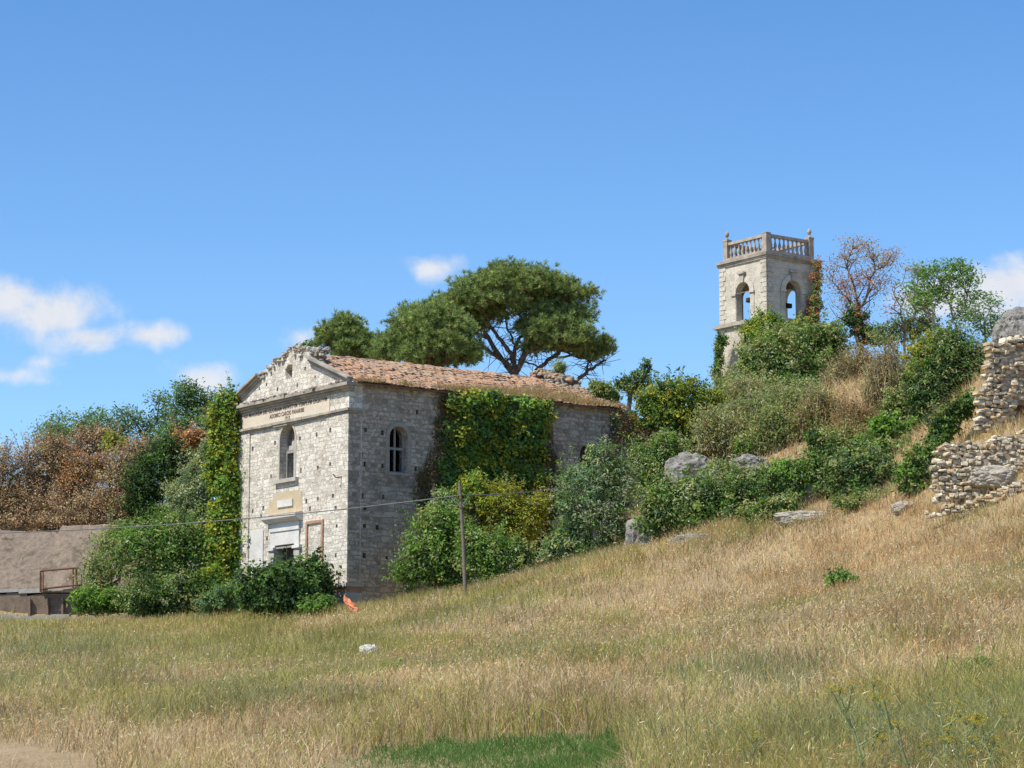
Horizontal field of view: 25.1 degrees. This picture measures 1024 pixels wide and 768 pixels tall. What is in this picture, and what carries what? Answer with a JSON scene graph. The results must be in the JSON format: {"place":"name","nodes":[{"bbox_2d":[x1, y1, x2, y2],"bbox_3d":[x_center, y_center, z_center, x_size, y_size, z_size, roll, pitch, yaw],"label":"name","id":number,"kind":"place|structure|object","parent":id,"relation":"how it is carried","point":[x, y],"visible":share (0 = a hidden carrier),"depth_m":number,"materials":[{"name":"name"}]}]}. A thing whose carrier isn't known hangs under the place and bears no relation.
{"place":"outdoors","nodes":[
{"label":"outdoors","id":0,"kind":"place"},
{"bbox_2d":[319,721,629,767],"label":"lawn grass","id":1,"kind":"structure","parent":0,"point":[551,745],"depth_m":25.92,"materials":[{"name":"plant"}]},
{"bbox_2d":[0,373,1023,767],"bbox_3d":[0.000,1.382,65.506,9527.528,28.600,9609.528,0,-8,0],"label":"ground","id":2,"kind":"structure","parent":0,"point":[20,755],"depth_m":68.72,"materials":[{"name":"plant"}]},
{"bbox_2d":[0,433,44,520],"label":"burnt tree","id":3,"kind":"object","parent":2,"relation":"on","point":[5,459],"visible":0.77,"depth_m":106.14,"materials":[{"name":"brown plant"}]},
{"bbox_2d":[10,420,79,511],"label":"burnt tree","id":4,"kind":"object","parent":2,"relation":"on","point":[46,460],"visible":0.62,"depth_m":107.25,"materials":[{"name":"brown plant"}]},
{"bbox_2d":[0,524,151,615],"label":"retaining wall","id":5,"kind":"structure","parent":2,"relation":"on","point":[25,558],"depth_m":102.00,"materials":[{"name":"paint"}]},
{"bbox_2d":[34,412,124,492],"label":"burnt tree","id":6,"kind":"object","parent":2,"relation":"on","point":[94,440],"visible":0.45,"depth_m":111.50,"materials":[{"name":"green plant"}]},
{"bbox_2d":[0,465,164,531],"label":"scorched undergrowth","id":7,"kind":"object","parent":2,"relation":"on","point":[43,517],"visible":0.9,"depth_m":105.12,"materials":[{"name":"brown plant"}]},
{"bbox_2d":[42,437,127,523],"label":"burnt tree","id":8,"kind":"object","parent":2,"relation":"on","point":[87,470],"visible":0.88,"depth_m":106.66,"materials":[{"name":"brown plant"}]},
{"bbox_2d":[30,403,140,496],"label":"skyline tree","id":9,"kind":"object","parent":2,"relation":"on","point":[90,417],"visible":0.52,"depth_m":113.61,"materials":[{"name":"green plant"}]},
{"bbox_2d":[65,579,131,617],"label":"young shrub","id":10,"kind":"object","parent":2,"relation":"on","point":[89,599],"visible":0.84,"depth_m":96.39,"materials":[{"name":"green plant"}]},
{"bbox_2d":[67,501,139,614],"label":"thorny bush","id":11,"kind":"object","parent":2,"relation":"on","point":[98,576],"visible":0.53,"depth_m":98.61,"materials":[{"name":"green plant"}]},
{"bbox_2d":[97,428,132,481],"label":"yellow shrub","id":12,"kind":"object","parent":2,"relation":"on","point":[106,443],"visible":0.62,"depth_m":110.42,"materials":[{"name":"green plant"}]},
{"bbox_2d":[77,425,156,523],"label":"burnt tree","id":13,"kind":"object","parent":2,"relation":"on","point":[113,470],"visible":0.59,"depth_m":106.20,"materials":[{"name":"brown plant"}]},
{"bbox_2d":[105,388,182,443],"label":"skyline tree","id":14,"kind":"object","parent":2,"relation":"on","point":[159,399],"visible":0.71,"depth_m":112.81,"materials":[{"name":"green plant"}]},
{"bbox_2d":[110,422,196,566],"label":"dark tree","id":15,"kind":"object","parent":2,"relation":"on","point":[145,477],"visible":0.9,"depth_m":104.65,"materials":[{"name":"green plant"}]},
{"bbox_2d":[92,490,216,596],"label":"leafy bush","id":16,"kind":"object","parent":2,"relation":"on","point":[144,546],"visible":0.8,"depth_m":96.88,"materials":[{"name":"green plant"}]},
{"bbox_2d":[104,559,214,619],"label":"leafy bush","id":17,"kind":"object","parent":2,"relation":"on","point":[170,594],"visible":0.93,"depth_m":95.10,"materials":[{"name":"green plant"}]},
{"bbox_2d":[142,406,209,457],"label":"skyline shrub","id":18,"kind":"object","parent":2,"relation":"on","point":[179,425],"visible":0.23,"depth_m":109.77,"materials":[{"name":"green plant"}]},
{"bbox_2d":[168,421,208,479],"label":"orange shrub","id":19,"kind":"object","parent":2,"relation":"on","point":[193,436],"visible":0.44,"depth_m":106.45,"materials":[{"name":"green plant"}]},
{"bbox_2d":[151,424,226,538],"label":"silver tree","id":20,"kind":"object","parent":2,"relation":"on","point":[195,487],"visible":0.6,"depth_m":102.98,"materials":[{"name":"green plant"}]},
{"bbox_2d":[148,375,229,431],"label":"skyline tree","id":21,"kind":"object","parent":2,"relation":"on","point":[188,402],"visible":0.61,"depth_m":111.78,"materials":[{"name":"green plant"}]},
{"bbox_2d":[196,562,233,593],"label":"light shrub","id":22,"kind":"object","parent":2,"relation":"on","point":[217,577],"visible":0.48,"depth_m":95.74,"materials":[{"name":"green plant"}]},
{"bbox_2d":[191,576,243,618],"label":"weed patch","id":23,"kind":"object","parent":2,"relation":"on","point":[219,597],"visible":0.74,"depth_m":93.02,"materials":[{"name":"green plant"}]},
{"bbox_2d":[230,544,345,616],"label":"dark bush","id":24,"kind":"object","parent":2,"relation":"on","point":[275,587],"visible":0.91,"depth_m":88.81,"materials":[{"name":"green plant"}]},
{"bbox_2d":[293,592,339,614],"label":"shrub","id":25,"kind":"object","parent":2,"relation":"on","point":[320,601],"visible":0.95,"depth_m":87.74,"materials":[{"name":"green plant"}]},
{"bbox_2d":[0,540,653,626],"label":"rank grass","id":26,"kind":"structure","parent":2,"relation":"on","point":[432,592],"depth_m":86.22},
{"bbox_2d":[307,308,374,359],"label":"umbrella pine","id":27,"kind":"object","parent":2,"relation":"on","point":[340,333],"visible":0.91,"depth_m":114.04,"materials":[{"name":"green plant"}]},
{"bbox_2d":[361,297,490,368],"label":"umbrella pine","id":28,"kind":"object","parent":2,"relation":"on","point":[437,335],"visible":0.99,"depth_m":111.69,"materials":[{"name":"green plant"}]},
{"bbox_2d":[380,490,479,595],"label":"leafy bush","id":29,"kind":"object","parent":2,"relation":"on","point":[430,545],"visible":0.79,"depth_m":88.12,"materials":[{"name":"green plant"}]},
{"bbox_2d":[233,344,637,606],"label":"ruined church","id":30,"kind":"structure","parent":2,"relation":"on","point":[319,430],"depth_m":93.00,"materials":[{"name":"stone"}]},
{"bbox_2d":[185,372,249,601],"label":"climbing vine","id":31,"kind":"object","parent":30,"relation":"attached to","point":[220,457],"visible":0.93,"depth_m":97.21,"materials":[{"name":"green plant"}]},
{"bbox_2d":[261,490,302,563],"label":"doorway","id":32,"kind":"structure","parent":30,"relation":"in","point":[285,529],"depth_m":93.97,"materials":[{"name":"white stone"}]},
{"bbox_2d":[272,424,298,484],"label":"window","id":33,"kind":"structure","parent":30,"relation":"in","point":[293,447],"depth_m":94.77,"materials":[{"name":"beige stone"}]},
{"bbox_2d":[386,422,410,475],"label":"window","id":34,"kind":"structure","parent":30,"relation":"in","point":[393,426],"depth_m":92.19,"materials":[{"name":"grey stone"}]},
{"bbox_2d":[410,392,457,528],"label":"withered ivy","id":35,"kind":"object","parent":30,"relation":"attached to","point":[429,476],"visible":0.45,"depth_m":92.87,"materials":[{"name":"brown plant"}]},
{"bbox_2d":[354,376,629,407],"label":"roof weeds","id":36,"kind":"object","parent":30,"relation":"attached to","point":[573,397],"visible":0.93,"depth_m":96.82,"materials":[{"name":"beige plant"}]},
{"bbox_2d":[435,386,558,566],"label":"wall ivy","id":37,"kind":"object","parent":30,"relation":"attached to","point":[473,427],"depth_m":94.53,"materials":[{"name":"green plant"}]},
{"bbox_2d":[534,405,572,547],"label":"ivy","id":38,"kind":"object","parent":30,"relation":"attached to","point":[553,463],"visible":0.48,"depth_m":96.30,"materials":[{"name":"green plant"}]},
{"bbox_2d":[588,378,623,402],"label":"roof shrub","id":39,"kind":"object","parent":30,"relation":"on","point":[602,389],"visible":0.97,"depth_m":99.43,"materials":[{"name":"green plant"}]},
{"bbox_2d":[601,400,645,485],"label":"trailing creeper","id":40,"kind":"object","parent":30,"relation":"on","point":[617,439],"visible":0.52,"depth_m":98.61,"materials":[{"name":"green plant"}]},
{"bbox_2d":[423,483,470,515],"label":"pale shrub","id":41,"kind":"object","parent":2,"relation":"on","point":[442,492],"visible":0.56,"depth_m":89.70,"materials":[{"name":"green plant"}]},
{"bbox_2d":[452,482,468,593],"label":"utility pole","id":42,"kind":"object","parent":2,"relation":"on","point":[460,503],"visible":0.94,"depth_m":83.54,"materials":[{"name":"brown wood"}]},
{"bbox_2d":[0,466,645,532],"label":"overhead cable","id":43,"kind":"object","parent":42,"relation":"attached to","point":[285,514],"visible":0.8,"depth_m":85.10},
{"bbox_2d":[449,467,503,531],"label":"lime shrub","id":44,"kind":"object","parent":2,"relation":"on","point":[472,484],"visible":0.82,"depth_m":90.32,"materials":[{"name":"green plant"}]},
{"bbox_2d":[448,514,546,585],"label":"leafy bush","id":45,"kind":"object","parent":2,"relation":"on","point":[487,556],"visible":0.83,"depth_m":86.57,"materials":[{"name":"green plant"}]},
{"bbox_2d":[382,255,619,383],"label":"umbrella pine","id":46,"kind":"object","parent":2,"relation":"on","point":[554,314],"visible":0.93,"depth_m":116.91,"materials":[{"name":"green plant"}]},
{"bbox_2d":[465,466,559,550],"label":"golden shrub","id":47,"kind":"object","parent":2,"relation":"on","point":[512,512],"visible":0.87,"depth_m":90.38,"materials":[{"name":"green plant"}]},
{"bbox_2d":[534,517,624,565],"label":"green shrub","id":48,"kind":"object","parent":2,"relation":"on","point":[565,543],"visible":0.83,"depth_m":85.45,"materials":[{"name":"green plant"}]},
{"bbox_2d":[544,431,644,550],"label":"pale leaved tree","id":49,"kind":"object","parent":2,"relation":"on","point":[600,513],"visible":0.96,"depth_m":85.49,"materials":[{"name":"green plant"}]},
{"bbox_2d":[609,357,655,409],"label":"skyline sapling","id":50,"kind":"object","parent":2,"relation":"on","point":[642,375],"visible":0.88,"depth_m":107.00,"materials":[{"name":"green plant"}]},
{"bbox_2d":[624,517,657,547],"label":"rock outcrop","id":51,"kind":"object","parent":2,"relation":"on","point":[632,534],"visible":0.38,"depth_m":83.67,"materials":[{"name":"stone"}]},
{"bbox_2d":[615,424,695,499],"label":"leafy bush","id":52,"kind":"object","parent":2,"relation":"on","point":[662,449],"visible":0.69,"depth_m":95.21,"materials":[{"name":"green plant"}]},
{"bbox_2d":[620,449,729,539],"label":"leafy bush","id":53,"kind":"object","parent":2,"relation":"on","point":[671,504],"visible":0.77,"depth_m":83.23,"materials":[{"name":"green plant"}]},
{"bbox_2d":[618,364,735,446],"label":"flowering ivy mound","id":54,"kind":"object","parent":2,"relation":"on","point":[660,403],"visible":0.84,"depth_m":98.47,"materials":[{"name":"green plant"}]},
{"bbox_2d":[664,451,711,485],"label":"rock outcrop","id":55,"kind":"object","parent":2,"relation":"on","point":[678,462],"visible":0.36,"depth_m":92.78,"materials":[{"name":"stone"}]},
{"bbox_2d":[680,401,756,461],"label":"olive scrub","id":56,"kind":"object","parent":2,"relation":"on","point":[715,436],"visible":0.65,"depth_m":93.84,"materials":[{"name":"green plant"}]},
{"bbox_2d":[698,454,773,485],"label":"leafy bush","id":57,"kind":"object","parent":2,"relation":"on","point":[732,464],"visible":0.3,"depth_m":89.39,"materials":[{"name":"green plant"}]},
{"bbox_2d":[719,463,790,521],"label":"leafy bush","id":58,"kind":"object","parent":2,"relation":"on","point":[738,489],"visible":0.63,"depth_m":81.46,"materials":[{"name":"green plant"}]},
{"bbox_2d":[712,367,817,409],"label":"olive scrub","id":59,"kind":"object","parent":2,"relation":"on","point":[738,384],"visible":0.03,"depth_m":108.68,"materials":[{"name":"green plant"}]},
{"bbox_2d":[701,357,832,391],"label":"green thicket","id":60,"kind":"object","parent":2,"relation":"on","point":[786,379],"visible":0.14,"depth_m":112.86,"materials":[{"name":"green plant"}]},
{"bbox_2d":[712,229,822,381],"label":"bell tower","id":61,"kind":"structure","parent":2,"relation":"on","point":[769,274],"depth_m":128.76,"materials":[{"name":"stone"}]},
{"bbox_2d":[710,327,729,382],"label":"tower ivy","id":62,"kind":"object","parent":61,"relation":"attached to","point":[720,343],"visible":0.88,"depth_m":128.10,"materials":[{"name":"green plant"}]},
{"bbox_2d":[796,254,827,327],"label":"red creeper","id":63,"kind":"object","parent":61,"relation":"attached to","point":[815,299],"visible":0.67,"depth_m":128.62,"materials":[{"name":"green plant"}]},
{"bbox_2d":[732,390,802,456],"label":"olive scrub","id":64,"kind":"object","parent":2,"relation":"on","point":[770,429],"visible":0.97,"depth_m":92.56,"materials":[{"name":"green plant"}]},
{"bbox_2d":[734,303,809,354],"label":"ivy","id":65,"kind":"object","parent":2,"relation":"on","point":[772,317],"visible":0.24,"depth_m":124.16,"materials":[{"name":"green plant"}]},
{"bbox_2d":[719,370,830,427],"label":"olive scrub","id":66,"kind":"object","parent":2,"relation":"on","point":[787,397],"visible":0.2,"depth_m":96.09,"materials":[{"name":"green plant"}]},
{"bbox_2d":[735,488,815,525],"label":"leafy bush","id":67,"kind":"object","parent":2,"relation":"on","point":[783,502],"visible":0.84,"depth_m":79.06,"materials":[{"name":"green plant"}]},
{"bbox_2d":[755,444,816,503],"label":"leafy bush","id":68,"kind":"object","parent":2,"relation":"on","point":[782,473],"visible":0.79,"depth_m":81.04,"materials":[{"name":"green plant"}]},
{"bbox_2d":[726,309,856,384],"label":"green thicket","id":69,"kind":"object","parent":2,"relation":"on","point":[799,351],"visible":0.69,"depth_m":116.83,"materials":[{"name":"green plant"}]},
{"bbox_2d":[563,343,1023,560],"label":"slope grass","id":70,"kind":"structure","parent":2,"relation":"on","point":[973,439],"depth_m":77.26,"materials":[{"name":"plant"}]},
{"bbox_2d":[774,510,830,526],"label":"rock outcrop","id":71,"kind":"object","parent":2,"relation":"on","point":[799,514],"visible":0.49,"depth_m":76.43,"materials":[{"name":"stone"}]},
{"bbox_2d":[784,372,855,438],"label":"dry scrub","id":72,"kind":"object","parent":2,"relation":"on","point":[814,408],"visible":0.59,"depth_m":92.48,"materials":[{"name":"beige plant"}]},
{"bbox_2d":[800,418,845,499],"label":"leafy bush","id":73,"kind":"object","parent":2,"relation":"on","point":[820,446],"visible":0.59,"depth_m":80.86,"materials":[{"name":"green plant"}]},
{"bbox_2d":[822,565,858,589],"bbox_3d":[8.837,5.229,61.650,1.012,0.741,0.897,-5,-10,31],"label":"green weed","id":74,"kind":"object","parent":2,"relation":"on","point":[842,575],"visible":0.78,"depth_m":61.50,"materials":[{"name":"green plant"}]},
{"bbox_2d":[814,421,874,458],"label":"leafy bush","id":75,"kind":"object","parent":2,"relation":"on","point":[853,444],"visible":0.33,"depth_m":87.89,"materials":[{"name":"green plant"}]},
{"bbox_2d":[816,337,881,385],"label":"dry scrub","id":76,"kind":"object","parent":2,"relation":"on","point":[851,365],"visible":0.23,"depth_m":102.91,"materials":[{"name":"brown plant"}]},
{"bbox_2d":[825,407,876,442],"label":"olive scrub","id":77,"kind":"object","parent":2,"relation":"on","point":[852,430],"visible":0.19,"depth_m":89.47,"materials":[{"name":"green plant"}]},
{"bbox_2d":[819,385,883,433],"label":"straw tussock","id":78,"kind":"object","parent":2,"relation":"on","point":[854,411],"visible":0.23,"depth_m":90.57,"materials":[{"name":"green plant"}]},
{"bbox_2d":[813,435,900,499],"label":"leafy bush","id":79,"kind":"object","parent":2,"relation":"on","point":[861,471],"visible":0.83,"depth_m":78.87,"materials":[{"name":"green plant"}]},
{"bbox_2d":[824,682,894,767],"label":"fennel plant","id":80,"kind":"object","parent":2,"relation":"on","point":[849,720],"visible":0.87,"depth_m":17.55,"materials":[{"name":"green plant"}]},
{"bbox_2d":[839,300,880,354],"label":"dark shrub","id":81,"kind":"object","parent":2,"relation":"on","point":[854,318],"visible":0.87,"depth_m":112.50,"materials":[{"name":"green plant"}]},
{"bbox_2d":[815,234,908,352],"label":"red tree","id":82,"kind":"object","parent":2,"relation":"on","point":[844,256],"visible":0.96,"depth_m":113.91,"materials":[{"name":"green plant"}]},
{"bbox_2d":[829,477,897,511],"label":"leafy bush","id":83,"kind":"object","parent":2,"relation":"on","point":[849,501],"visible":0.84,"depth_m":74.57,"materials":[{"name":"green plant"}]},
{"bbox_2d":[844,435,911,456],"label":"leafy bush","id":84,"kind":"object","parent":2,"relation":"on","point":[887,445],"visible":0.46,"depth_m":82.11,"materials":[{"name":"green plant"}]},
{"bbox_2d":[851,332,908,413],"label":"dry scrub","id":85,"kind":"object","parent":2,"relation":"on","point":[886,363],"visible":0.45,"depth_m":92.68,"materials":[{"name":"brown plant"}]},
{"bbox_2d":[863,408,924,442],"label":"broadleaf weed","id":86,"kind":"object","parent":2,"relation":"on","point":[882,424],"visible":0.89,"depth_m":84.48,"materials":[{"name":"green plant"}]},
{"bbox_2d":[866,679,924,767],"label":"fennel plant","id":87,"kind":"object","parent":2,"relation":"on","point":[882,713],"visible":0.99,"depth_m":17.04,"materials":[{"name":"green plant"}]},
{"bbox_2d":[873,382,919,421],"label":"leafy bush","id":88,"kind":"object","parent":2,"relation":"on","point":[894,403],"visible":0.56,"depth_m":90.95,"materials":[{"name":"green plant"}]},
{"bbox_2d":[860,307,942,362],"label":"hazy shrub","id":89,"kind":"object","parent":2,"relation":"on","point":[925,321],"visible":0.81,"depth_m":105.31,"materials":[{"name":"green plant"}]},
{"bbox_2d":[870,259,937,364],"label":"red tree","id":90,"kind":"object","parent":2,"relation":"on","point":[902,326],"visible":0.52,"depth_m":104.54,"materials":[{"name":"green plant"}]},
{"bbox_2d":[890,432,940,495],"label":"leafy bush","id":91,"kind":"object","parent":2,"relation":"on","point":[913,467],"visible":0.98,"depth_m":72.84,"materials":[{"name":"green plant"}]},
{"bbox_2d":[897,320,961,384],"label":"yellow shrub","id":92,"kind":"object","parent":2,"relation":"on","point":[917,344],"visible":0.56,"depth_m":87.18,"materials":[{"name":"green plant"}]},
{"bbox_2d":[884,312,993,433],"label":"dense shrub","id":93,"kind":"object","parent":2,"relation":"on","point":[954,350],"visible":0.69,"depth_m":86.08,"materials":[{"name":"green plant"}]},
{"bbox_2d":[892,256,990,327],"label":"airy tree","id":94,"kind":"object","parent":2,"relation":"on","point":[933,269],"visible":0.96,"depth_m":101.48,"materials":[{"name":"green plant"}]},
{"bbox_2d":[919,700,967,766],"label":"fennel plant","id":95,"kind":"object","parent":2,"relation":"on","point":[947,733],"visible":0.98,"depth_m":17.06,"materials":[{"name":"green plant"}]},
{"bbox_2d":[915,386,978,457],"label":"trailing shrub","id":96,"kind":"object","parent":2,"relation":"on","point":[955,414],"visible":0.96,"depth_m":77.51,"materials":[{"name":"green plant"}]},
{"bbox_2d":[939,712,985,767],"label":"fennel plant","id":97,"kind":"object","parent":2,"relation":"on","point":[950,741],"visible":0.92,"depth_m":16.77,"materials":[{"name":"green plant"}]},
{"bbox_2d":[924,479,1023,518],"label":"collapsed stone line","id":98,"kind":"object","parent":2,"relation":"on","point":[969,503],"visible":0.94,"depth_m":67.80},
{"bbox_2d":[929,429,1023,503],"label":"dry stone wall","id":99,"kind":"structure","parent":2,"relation":"on","point":[997,450],"depth_m":69.76,"materials":[{"name":"stone"}]},
{"bbox_2d":[959,286,1012,340],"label":"young tree","id":100,"kind":"object","parent":2,"relation":"on","point":[979,325],"visible":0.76,"depth_m":98.34,"materials":[{"name":"green plant"}]},
{"bbox_2d":[962,708,1009,767],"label":"fennel plant","id":101,"kind":"object","parent":2,"relation":"on","point":[987,746],"visible":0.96,"depth_m":16.31,"materials":[{"name":"green plant"}]},
{"bbox_2d":[968,465,1016,489],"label":"rock outcrop","id":102,"kind":"object","parent":2,"relation":"on","point":[980,476],"visible":0.88,"depth_m":69.27,"materials":[{"name":"stone"}]},
{"bbox_2d":[972,334,1023,432],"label":"dry stone wall","id":103,"kind":"structure","parent":2,"relation":"on","point":[1002,390],"depth_m":76.05,"materials":[{"name":"stone"}]},
{"bbox_2d":[992,306,1023,344],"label":"rock outcrop","id":104,"kind":"object","parent":2,"relation":"on","point":[1010,322],"visible":0.55,"depth_m":80.60,"materials":[{"name":"stone"}]},
{"bbox_2d":[0,0,1023,501],"label":"sky","id":105,"kind":"structure","parent":0,"point":[187,187],"materials":[{"name":"blue"}]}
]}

